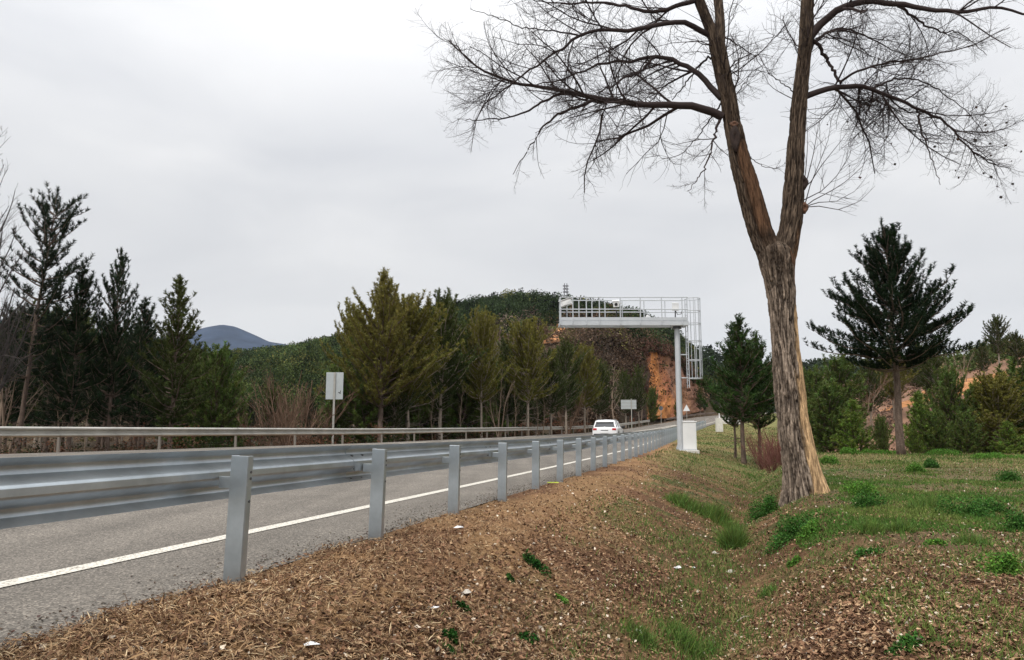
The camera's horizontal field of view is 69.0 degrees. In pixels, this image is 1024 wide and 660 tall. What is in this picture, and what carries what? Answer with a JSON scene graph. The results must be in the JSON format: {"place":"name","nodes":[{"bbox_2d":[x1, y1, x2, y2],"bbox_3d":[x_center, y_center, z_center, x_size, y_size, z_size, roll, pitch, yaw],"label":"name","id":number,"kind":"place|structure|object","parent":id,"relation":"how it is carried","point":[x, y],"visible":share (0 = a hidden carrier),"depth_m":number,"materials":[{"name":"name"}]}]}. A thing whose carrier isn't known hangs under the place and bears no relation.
{"place":"outdoors","nodes":[
{"label":"outdoors","id":0,"kind":"place"},
{"bbox_2d":[0,320,285,351],"bbox_3d":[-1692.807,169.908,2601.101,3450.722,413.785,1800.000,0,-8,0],"label":"mountain","id":1,"kind":"structure","parent":0,"point":[235,337],"depth_m":2490.35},
{"bbox_2d":[0,412,775,648],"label":"road","id":2,"kind":"structure","parent":0,"point":[35,549],"depth_m":6.58,"materials":[{"name":"grey asphalt"}]},
{"bbox_2d":[0,463,608,646],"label":"asphalt crumbs","id":3,"kind":"object","parent":2,"relation":"on","point":[12,631],"visible":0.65,"depth_m":5.14,"materials":[{"name":"grey stone"}]},
{"bbox_2d":[0,413,765,587],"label":"edge line","id":4,"kind":"object","parent":2,"relation":"on","point":[5,583],"visible":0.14,"depth_m":5.94,"materials":[{"name":"paint"}]},
{"bbox_2d":[592,419,624,434],"bbox_3d":[6.648,6.900,51.258,2.095,1.503,4.037,-2,-8,15],"label":"car","id":5,"kind":"object","parent":2,"relation":"on","point":[600,426],"visible":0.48,"depth_m":49.53,"materials":[{"name":"white metal"}]},
{"bbox_2d":[0,0,1023,361],"label":"sky","id":6,"kind":"structure","parent":0,"point":[274,157],"materials":[{"name":"white"}]},
{"bbox_2d":[3,321,1023,659],"bbox_3d":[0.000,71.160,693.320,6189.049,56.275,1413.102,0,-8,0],"label":"ground","id":7,"kind":"structure","parent":0,"point":[613,479],"depth_m":7.46,"materials":[{"name":"soil"}]},
{"bbox_2d":[0,312,44,453],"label":"pine","id":8,"kind":"object","parent":7,"relation":"on","point":[18,398],"visible":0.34,"depth_m":41.87,"materials":[{"name":"green plant"}]},
{"bbox_2d":[0,294,49,453],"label":"bare tree","id":9,"kind":"object","parent":7,"relation":"on","point":[2,406],"visible":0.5,"depth_m":36.55,"materials":[{"name":"brown plant"}]},
{"bbox_2d":[0,126,54,399],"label":"bare tree","id":10,"kind":"object","parent":7,"relation":"on","point":[4,381],"visible":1,"depth_m":33.39,"materials":[{"name":"grey plant"}]},
{"bbox_2d":[0,180,98,453],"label":"tall pine","id":11,"kind":"object","parent":7,"relation":"on","point":[50,255],"visible":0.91,"depth_m":36.46,"materials":[{"name":"green plant"}]},
{"bbox_2d":[13,302,93,452],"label":"pine","id":12,"kind":"object","parent":7,"relation":"on","point":[44,410],"visible":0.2,"depth_m":45.64,"materials":[{"name":"green plant"}]},
{"bbox_2d":[21,263,123,451],"bbox_3d":[-21.728,1.825,36.657,4.371,10.915,4.121,6,-10,-39],"label":"pine","id":13,"kind":"object","parent":7,"relation":"on","point":[78,336],"visible":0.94,"depth_m":36.81,"materials":[{"name":"green plant"}]},
{"bbox_2d":[79,319,131,448],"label":"background pine","id":14,"kind":"object","parent":7,"relation":"on","point":[97,424],"visible":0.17,"depth_m":53.36,"materials":[{"name":"green plant"}]},
{"bbox_2d":[80,248,157,450],"bbox_3d":[-20.057,1.524,38.228,3.666,12.014,3.456,-7,-11,43],"label":"pine","id":15,"kind":"object","parent":7,"relation":"on","point":[118,351],"visible":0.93,"depth_m":38.10,"materials":[{"name":"green plant"}]},
{"bbox_2d":[97,296,179,449],"bbox_3d":[-22.000,2.996,43.520,4.776,10.435,4.503,5,-9,-34],"label":"pine","id":16,"kind":"object","parent":7,"relation":"on","point":[146,316],"visible":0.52,"depth_m":43.80,"materials":[{"name":"green plant"}]},
{"bbox_2d":[113,331,176,449],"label":"background pine","id":17,"kind":"object","parent":7,"relation":"on","point":[145,418],"visible":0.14,"depth_m":53.34,"materials":[{"name":"green plant"}]},
{"bbox_2d":[125,274,218,448],"bbox_3d":[-17.384,2.228,37.984,4.745,10.504,5.297,-2,-8,17],"label":"pine","id":18,"kind":"object","parent":7,"relation":"on","point":[179,380],"visible":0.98,"depth_m":37.80,"materials":[{"name":"green plant"}]},
{"bbox_2d":[145,352,235,448],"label":"pine","id":19,"kind":"object","parent":7,"relation":"on","point":[202,379],"visible":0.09,"depth_m":48.98,"materials":[{"name":"green plant"}]},
{"bbox_2d":[177,341,252,447],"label":"pine","id":20,"kind":"object","parent":7,"relation":"on","point":[215,404],"visible":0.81,"depth_m":43.56,"materials":[{"name":"green plant"}]},
{"bbox_2d":[226,395,285,446],"bbox_3d":[-16.496,6.247,47.323,3.987,4.855,3.823,4,-9,-25],"label":"brown shrub","id":21,"kind":"object","parent":7,"relation":"on","point":[255,425],"visible":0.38,"depth_m":47.03,"materials":[{"name":"brown plant"}]},
{"bbox_2d":[258,384,291,445],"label":"background pine","id":22,"kind":"object","parent":7,"relation":"on","point":[274,402],"visible":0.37,"depth_m":53.39,"materials":[{"name":"green plant"}]},
{"bbox_2d":[239,369,319,445],"bbox_3d":[-14.794,5.697,47.635,5.354,6.181,5.584,0,-8,3],"label":"brown shrub","id":23,"kind":"object","parent":7,"relation":"on","point":[289,416],"visible":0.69,"depth_m":47.08,"materials":[{"name":"brown plant"}]},
{"bbox_2d":[249,371,325,445],"bbox_3d":[-15.095,5.865,50.656,5.518,6.718,5.290,-6,-10,37],"label":"brown shrub","id":24,"kind":"object","parent":7,"relation":"on","point":[289,408],"visible":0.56,"depth_m":49.78,"materials":[{"name":"brown plant"}]},
{"bbox_2d":[257,403,336,445],"bbox_3d":[-11.884,5.760,41.109,3.682,3.597,3.840,-7,-10,41],"label":"brown shrub","id":25,"kind":"object","parent":7,"relation":"on","point":[288,438],"visible":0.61,"depth_m":40.96,"materials":[{"name":"brown plant"}]},
{"bbox_2d":[277,384,356,444],"bbox_3d":[-13.233,6.252,50.458,5.709,5.793,5.474,2,-8,-12],"label":"brown shrub","id":26,"kind":"object","parent":7,"relation":"on","point":[326,424],"visible":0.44,"depth_m":50.72,"materials":[{"name":"brown plant"}]},
{"bbox_2d":[0,401,644,453],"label":"undergrowth","id":27,"kind":"object","parent":7,"relation":"on","point":[319,442],"visible":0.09,"depth_m":46.48,"materials":[{"name":"brown plant"}]},
{"bbox_2d":[0,420,649,451],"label":"guardrail","id":28,"kind":"object","parent":7,"relation":"on","point":[57,432],"visible":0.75,"depth_m":29.46,"materials":[{"name":"silver metal"}]},
{"bbox_2d":[326,372,343,443],"bbox_3d":[-10.245,4.956,42.740,0.990,5.055,0.092,0,-8,0],"label":"road sign","id":29,"kind":"object","parent":7,"relation":"on","point":[334,385],"visible":0.83,"depth_m":42.98,"materials":[{"name":"white metal"}]},
{"bbox_2d":[313,297,376,438],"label":"olive pine","id":30,"kind":"object","parent":7,"relation":"on","point":[343,344],"visible":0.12,"depth_m":57.84,"materials":[{"name":"green plant"}]},
{"bbox_2d":[0,420,705,583],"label":"guardrail","id":31,"kind":"object","parent":7,"relation":"on","point":[40,490],"visible":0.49,"depth_m":4.67,"materials":[{"name":"metal"}]},
{"bbox_2d":[316,337,407,443],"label":"background pine","id":32,"kind":"object","parent":7,"relation":"on","point":[358,410],"visible":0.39,"depth_m":52.95,"materials":[{"name":"green plant"}]},
{"bbox_2d":[336,267,440,442],"bbox_3d":[-8.897,2.193,51.606,6.631,13.841,7.699,-2,-8,17],"label":"olive pine","id":33,"kind":"object","parent":7,"relation":"on","point":[383,341],"visible":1,"depth_m":51.48,"materials":[{"name":"green plant"}]},
{"bbox_2d":[7,287,775,441],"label":"hill scrub","id":34,"kind":"object","parent":7,"relation":"on","point":[308,358],"visible":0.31,"depth_m":169.13,"materials":[{"name":"green plant"}]},
{"bbox_2d":[372,349,425,441],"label":"background pine","id":35,"kind":"object","parent":7,"relation":"on","point":[403,409],"visible":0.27,"depth_m":53.37,"materials":[{"name":"green plant"}]},
{"bbox_2d":[368,289,464,441],"bbox_3d":[-7.479,3.098,55.079,6.747,12.753,6.906,3,-8,-18],"label":"olive pine","id":36,"kind":"object","parent":7,"relation":"on","point":[419,323],"visible":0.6,"depth_m":54.64,"materials":[{"name":"green plant"}]},
{"bbox_2d":[376,335,456,440],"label":"background pine","id":37,"kind":"object","parent":7,"relation":"on","point":[416,420],"visible":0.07,"depth_m":64.19,"materials":[{"name":"green plant"}]},
{"bbox_2d":[422,287,488,439],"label":"dark pine","id":38,"kind":"object","parent":7,"relation":"on","point":[444,376],"visible":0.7,"depth_m":59.56,"materials":[{"name":"green plant"}]},
{"bbox_2d":[419,346,503,438],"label":"background pine","id":39,"kind":"object","parent":7,"relation":"on","point":[448,413],"visible":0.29,"depth_m":64.56,"materials":[{"name":"green plant"}]},
{"bbox_2d":[446,319,497,432],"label":"dark pine","id":40,"kind":"object","parent":7,"relation":"on","point":[465,379],"visible":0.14,"depth_m":65.32,"materials":[{"name":"green plant"}]},
{"bbox_2d":[455,305,511,437],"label":"olive pine","id":41,"kind":"object","parent":7,"relation":"on","point":[483,329],"visible":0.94,"depth_m":61.72,"materials":[{"name":"green plant"}]},
{"bbox_2d":[476,360,516,437],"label":"background pine","id":42,"kind":"object","parent":7,"relation":"on","point":[496,419],"visible":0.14,"depth_m":78.57,"materials":[{"name":"green plant"}]},
{"bbox_2d":[491,332,525,434],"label":"dark pine","id":43,"kind":"object","parent":7,"relation":"on","point":[505,349],"visible":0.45,"depth_m":69.43,"materials":[{"name":"green plant"}]},
{"bbox_2d":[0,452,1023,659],"bbox_3d":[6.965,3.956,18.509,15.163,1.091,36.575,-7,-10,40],"label":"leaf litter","id":44,"kind":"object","parent":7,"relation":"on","point":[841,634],"visible":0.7,"depth_m":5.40,"materials":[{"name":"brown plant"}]},
{"bbox_2d":[494,316,558,435],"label":"olive pine","id":45,"kind":"object","parent":7,"relation":"on","point":[529,346],"visible":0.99,"depth_m":65.47,"materials":[{"name":"green plant"}]},
{"bbox_2d":[521,378,549,434],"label":"background pine","id":46,"kind":"object","parent":7,"relation":"on","point":[533,411],"visible":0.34,"depth_m":92.88,"materials":[{"name":"green plant"}]},
{"bbox_2d":[538,345,572,434],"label":"dark pine","id":47,"kind":"object","parent":7,"relation":"on","point":[551,403],"visible":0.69,"depth_m":69.56,"materials":[{"name":"green plant"}]},
{"bbox_2d":[542,336,589,433],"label":"dark pine","id":48,"kind":"object","parent":7,"relation":"on","point":[566,354],"visible":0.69,"depth_m":75.77,"materials":[{"name":"green plant"}]},
{"bbox_2d":[567,341,605,432],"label":"olive pine","id":49,"kind":"object","parent":7,"relation":"on","point":[584,372],"visible":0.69,"depth_m":79.49,"materials":[{"name":"green plant"}]},
{"bbox_2d":[585,357,616,419],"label":"dark pine","id":50,"kind":"object","parent":7,"relation":"on","point":[603,404],"visible":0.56,"depth_m":85.33,"materials":[{"name":"green plant"}]},
{"bbox_2d":[610,368,639,427],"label":"dark pine","id":51,"kind":"object","parent":7,"relation":"on","point":[624,391],"visible":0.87,"depth_m":103.43,"materials":[{"name":"green plant"}]},
{"bbox_2d":[629,363,649,426],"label":"dark pine","id":52,"kind":"object","parent":7,"relation":"on","point":[638,397],"visible":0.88,"depth_m":105.54,"materials":[{"name":"green plant"}]},
{"bbox_2d":[618,615,666,656],"bbox_3d":[1.023,2.456,5.972,0.425,0.342,0.478,0,-8,0],"label":"grass patch","id":53,"kind":"object","parent":7,"relation":"on","point":[645,639],"visible":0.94,"depth_m":5.93,"materials":[{"name":"green plant"}]},
{"bbox_2d":[280,440,1023,659],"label":"grass","id":54,"kind":"structure","parent":7,"relation":"on","point":[698,604],"depth_m":8.30,"materials":[{"name":"green plant"}]},
{"bbox_2d":[644,386,661,422],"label":"pine","id":55,"kind":"object","parent":7,"relation":"on","point":[651,404],"visible":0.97,"depth_m":118.10,"materials":[{"name":"green plant"}]},
{"bbox_2d":[633,351,709,420],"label":"rock cutting","id":56,"kind":"object","parent":7,"relation":"on","point":[668,412],"visible":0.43,"depth_m":136.84,"materials":[{"name":"orange stone"}]},
{"bbox_2d":[628,337,714,398],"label":"scrub","id":57,"kind":"object","parent":56,"relation":"on","point":[647,345],"visible":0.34,"depth_m":135.92,"materials":[{"name":"green plant"}]},
{"bbox_2d":[655,490,709,516],"bbox_3d":[3.387,3.444,14.849,1.179,0.645,1.176,0,-8,0],"label":"grass patch","id":58,"kind":"object","parent":7,"relation":"on","point":[683,500],"visible":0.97,"depth_m":14.61,"materials":[{"name":"green plant"}]},
{"bbox_2d":[641,612,731,659],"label":"grass patch","id":59,"kind":"object","parent":7,"relation":"on","point":[690,640],"visible":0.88,"depth_m":6.32,"materials":[{"name":"green plant"}]},
{"bbox_2d":[680,450,699,453],"bbox_3d":[8.522,6.150,37.512,1.569,0.200,1.150,0,-8,0],"label":"concrete pad","id":60,"kind":"object","parent":7,"relation":"on","point":[693,451],"visible":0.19,"depth_m":36.95,"materials":[{"name":"white concrete"}]},
{"bbox_2d":[558,297,702,449],"bbox_3d":[6.062,2.205,38.054,7.351,7.765,0.988,0,-8,0],"label":"gantry","id":61,"kind":"object","parent":60,"relation":"on","point":[676,324],"visible":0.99,"depth_m":38.04,"materials":[{"name":"grey metal"}]},
{"bbox_2d":[682,421,696,449],"bbox_3d":[8.948,5.336,37.674,0.722,1.468,0.480,0,-8,0],"label":"roadside cabinet","id":62,"kind":"object","parent":60,"relation":"on","point":[689,436],"visible":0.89,"depth_m":37.46,"materials":[{"name":"white metal"}]},
{"bbox_2d":[406,0,1023,506],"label":"bare poplar","id":63,"kind":"object","parent":7,"relation":"on","point":[802,474],"visible":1,"depth_m":16.33,"materials":[{"name":"brown plant"}]},
{"bbox_2d":[693,499,748,528],"bbox_3d":[4.104,3.611,14.729,1.200,0.652,1.136,7,-11,-43],"label":"grass patch","id":64,"kind":"object","parent":7,"relation":"on","point":[716,513],"visible":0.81,"depth_m":14.57,"materials":[{"name":"green plant"}]},
{"bbox_2d":[704,516,759,549],"bbox_3d":[3.625,3.298,12.261,0.940,0.637,1.007,7,-11,-43],"label":"grass tuft","id":65,"kind":"object","parent":7,"relation":"on","point":[731,538],"visible":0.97,"depth_m":12.12,"materials":[{"name":"green plant"}]},
{"bbox_2d":[708,360,755,457],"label":"young pine","id":66,"kind":"object","parent":7,"relation":"on","point":[734,422],"visible":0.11,"depth_m":39.62,"materials":[{"name":"green plant"}]},
{"bbox_2d":[690,312,774,464],"bbox_3d":[11.319,3.002,36.566,4.484,7.932,4.615,-1,-8,4],"label":"young pine","id":67,"kind":"object","parent":7,"relation":"on","point":[739,350],"visible":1,"depth_m":36.68,"materials":[{"name":"green plant"}]},
{"bbox_2d":[715,331,776,465],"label":"young pine","id":68,"kind":"object","parent":7,"relation":"on","point":[761,422],"visible":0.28,"depth_m":38.08,"materials":[{"name":"green plant"}]},
{"bbox_2d":[743,493,778,521],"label":"herb clump","id":69,"kind":"object","parent":7,"relation":"on","point":[769,506],"visible":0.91,"depth_m":15.36,"materials":[{"name":"green plant"}]},
{"bbox_2d":[764,510,818,555],"bbox_3d":[3.866,2.819,10.354,0.700,0.633,0.672,6,-10,-39],"label":"herb clump","id":70,"kind":"object","parent":7,"relation":"on","point":[790,528],"visible":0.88,"depth_m":10.37,"materials":[{"name":"green plant"}]},
{"bbox_2d":[802,364,844,446],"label":"young conifer","id":71,"kind":"object","parent":7,"relation":"on","point":[814,374],"visible":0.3,"depth_m":57.69,"materials":[{"name":"green plant"}]},
{"bbox_2d":[637,424,1023,490],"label":"verge grass","id":72,"kind":"structure","parent":7,"relation":"on","point":[718,439],"depth_m":30.91,"materials":[{"name":"green plant"}]},
{"bbox_2d":[807,378,860,452],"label":"young conifer","id":73,"kind":"object","parent":7,"relation":"on","point":[825,415],"visible":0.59,"depth_m":46.30,"materials":[{"name":"green plant"}]},
{"bbox_2d":[818,353,872,441],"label":"young conifer","id":74,"kind":"object","parent":7,"relation":"on","point":[839,369],"visible":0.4,"depth_m":61.45,"materials":[{"name":"green plant"}]},
{"bbox_2d":[829,399,876,452],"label":"young conifer","id":75,"kind":"object","parent":7,"relation":"on","point":[852,428],"visible":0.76,"depth_m":43.42,"materials":[{"name":"green plant"}]},
{"bbox_2d":[839,481,878,495],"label":"herb clump","id":76,"kind":"object","parent":7,"relation":"on","point":[851,485],"visible":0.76,"depth_m":14.70,"materials":[{"name":"green plant"}]},
{"bbox_2d":[845,357,890,426],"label":"hillside pine","id":77,"kind":"object","parent":7,"relation":"on","point":[871,374],"visible":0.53,"depth_m":93.29,"materials":[{"name":"green plant"}]},
{"bbox_2d":[845,516,891,535],"bbox_3d":[4.268,2.354,8.934,0.584,0.291,0.534,0,-8,0],"label":"grass patch","id":78,"kind":"object","parent":7,"relation":"on","point":[867,527],"visible":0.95,"depth_m":8.87,"materials":[{"name":"green plant"}]},
{"bbox_2d":[850,489,891,507],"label":"herb clump","id":79,"kind":"object","parent":7,"relation":"on","point":[865,501],"visible":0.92,"depth_m":12.19,"materials":[{"name":"green plant"}]},
{"bbox_2d":[868,414,893,450],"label":"young conifer","id":80,"kind":"object","parent":7,"relation":"on","point":[881,433],"visible":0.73,"depth_m":41.49,"materials":[{"name":"green plant"}]},
{"bbox_2d":[803,216,988,454],"bbox_3d":[17.574,0.357,34.318,7.477,11.374,7.168,3,-8,-22],"label":"black pine","id":81,"kind":"object","parent":7,"relation":"on","point":[904,297],"visible":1,"depth_m":33.69,"materials":[{"name":"green plant"}]},
{"bbox_2d":[874,353,920,420],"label":"hillside pine","id":82,"kind":"object","parent":7,"relation":"on","point":[890,388],"visible":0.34,"depth_m":97.27,"materials":[{"name":"green plant"}]},
{"bbox_2d":[882,515,922,534],"bbox_3d":[4.652,2.319,8.941,0.504,0.240,0.512,0,-8,0],"label":"grass patch","id":83,"kind":"object","parent":7,"relation":"on","point":[902,526],"visible":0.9,"depth_m":8.87,"materials":[{"name":"green plant"}]},
{"bbox_2d":[883,630,925,658],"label":"herb clump","id":84,"kind":"object","parent":7,"relation":"on","point":[904,639],"visible":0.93,"depth_m":4.20,"materials":[{"name":"green plant"}]},
{"bbox_2d":[890,389,948,452],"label":"young conifer","id":85,"kind":"object","parent":7,"relation":"on","point":[917,409],"visible":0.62,"depth_m":45.49,"materials":[{"name":"green plant"}]},
{"bbox_2d":[897,491,956,508],"bbox_3d":[6.670,2.696,11.771,1.099,0.317,1.025,6,-10,-35],"label":"grass patch","id":86,"kind":"object","parent":7,"relation":"on","point":[928,503],"visible":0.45,"depth_m":11.72,"materials":[{"name":"green plant"}]},
{"bbox_2d":[843,338,1023,452],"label":"slope scrub","id":87,"kind":"object","parent":7,"relation":"on","point":[959,358],"visible":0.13,"depth_m":123.48,"materials":[{"name":"green plant"}]},
{"bbox_2d":[912,355,955,401],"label":"hillside pine","id":88,"kind":"object","parent":7,"relation":"on","point":[929,373],"visible":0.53,"depth_m":95.91,"materials":[{"name":"green plant"}]},
{"bbox_2d":[915,408,958,452],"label":"young conifer","id":89,"kind":"object","parent":7,"relation":"on","point":[936,422],"visible":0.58,"depth_m":44.33,"materials":[{"name":"green plant"}]},
{"bbox_2d":[919,363,984,452],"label":"young conifer","id":90,"kind":"object","parent":7,"relation":"on","point":[949,390],"visible":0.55,"depth_m":47.52,"materials":[{"name":"green plant"}]},
{"bbox_2d":[941,410,988,453],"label":"young conifer","id":91,"kind":"object","parent":7,"relation":"on","point":[966,431],"visible":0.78,"depth_m":42.40,"materials":[{"name":"green plant"}]},
{"bbox_2d":[935,492,996,517],"bbox_3d":[6.533,2.522,10.655,0.836,0.373,0.633,0,-8,0],"label":"herb clump","id":92,"kind":"object","parent":7,"relation":"on","point":[972,510],"visible":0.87,"depth_m":10.67,"materials":[{"name":"green plant"}]},
{"bbox_2d":[939,528,1004,547],"bbox_3d":[5.003,2.256,8.175,0.683,0.228,0.644,0,-8,0],"label":"grass patch","id":93,"kind":"object","parent":7,"relation":"on","point":[973,539],"visible":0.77,"depth_m":8.08,"materials":[{"name":"green plant"}]},
{"bbox_2d":[970,340,998,371],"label":"hillside pine","id":94,"kind":"object","parent":7,"relation":"on","point":[983,360],"visible":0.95,"depth_m":112.18,"materials":[{"name":"green plant"}]},
{"bbox_2d":[963,370,1023,448],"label":"young conifer","id":95,"kind":"object","parent":7,"relation":"on","point":[996,395],"visible":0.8,"depth_m":46.06,"materials":[{"name":"green plant"}]},
{"bbox_2d":[973,494,1016,514],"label":"herb clump","id":96,"kind":"object","parent":7,"relation":"on","point":[1000,508],"visible":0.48,"depth_m":11.07,"materials":[{"name":"green plant"}]},
{"bbox_2d":[971,355,1023,453],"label":"young conifer","id":97,"kind":"object","parent":7,"relation":"on","point":[1011,369],"visible":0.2,"depth_m":48.64,"materials":[{"name":"green plant"}]},
{"bbox_2d":[981,314,1014,363],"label":"hillside pine","id":98,"kind":"object","parent":7,"relation":"on","point":[997,331],"visible":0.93,"depth_m":120.69,"materials":[{"name":"green plant"}]},
{"bbox_2d":[976,548,1021,575],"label":"herb clump","id":99,"kind":"object","parent":7,"relation":"on","point":[1006,562],"visible":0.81,"depth_m":6.29,"materials":[{"name":"green plant"}]},
{"bbox_2d":[987,420,1023,453],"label":"young conifer","id":100,"kind":"object","parent":7,"relation":"on","point":[1008,442],"visible":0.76,"depth_m":41.44,"materials":[{"name":"green plant"}]},
{"bbox_2d":[999,330,1023,367],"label":"hillside pine","id":101,"kind":"object","parent":7,"relation":"on","point":[1015,347],"visible":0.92,"depth_m":112.39,"materials":[{"name":"green plant"}]},
{"bbox_2d":[1002,508,1023,531],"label":"herb clump","id":102,"kind":"object","parent":7,"relation":"on","point":[1018,521],"visible":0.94,"depth_m":9.10,"materials":[{"name":"green plant"}]},
{"bbox_2d":[740,453,1023,659],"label":"field grass","id":103,"kind":"structure","parent":0,"point":[932,515],"depth_m":9.68,"materials":[{"name":"green plant"}]},
{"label":"distant hill","id":104,"kind":"structure","parent":0,"visible":0},
{"bbox_2d":[692,344,875,394],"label":"distant wood","id":105,"kind":"object","parent":104,"relation":"on","point":[717,357],"visible":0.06,"depth_m":611.42,"materials":[{"name":"green plant"}]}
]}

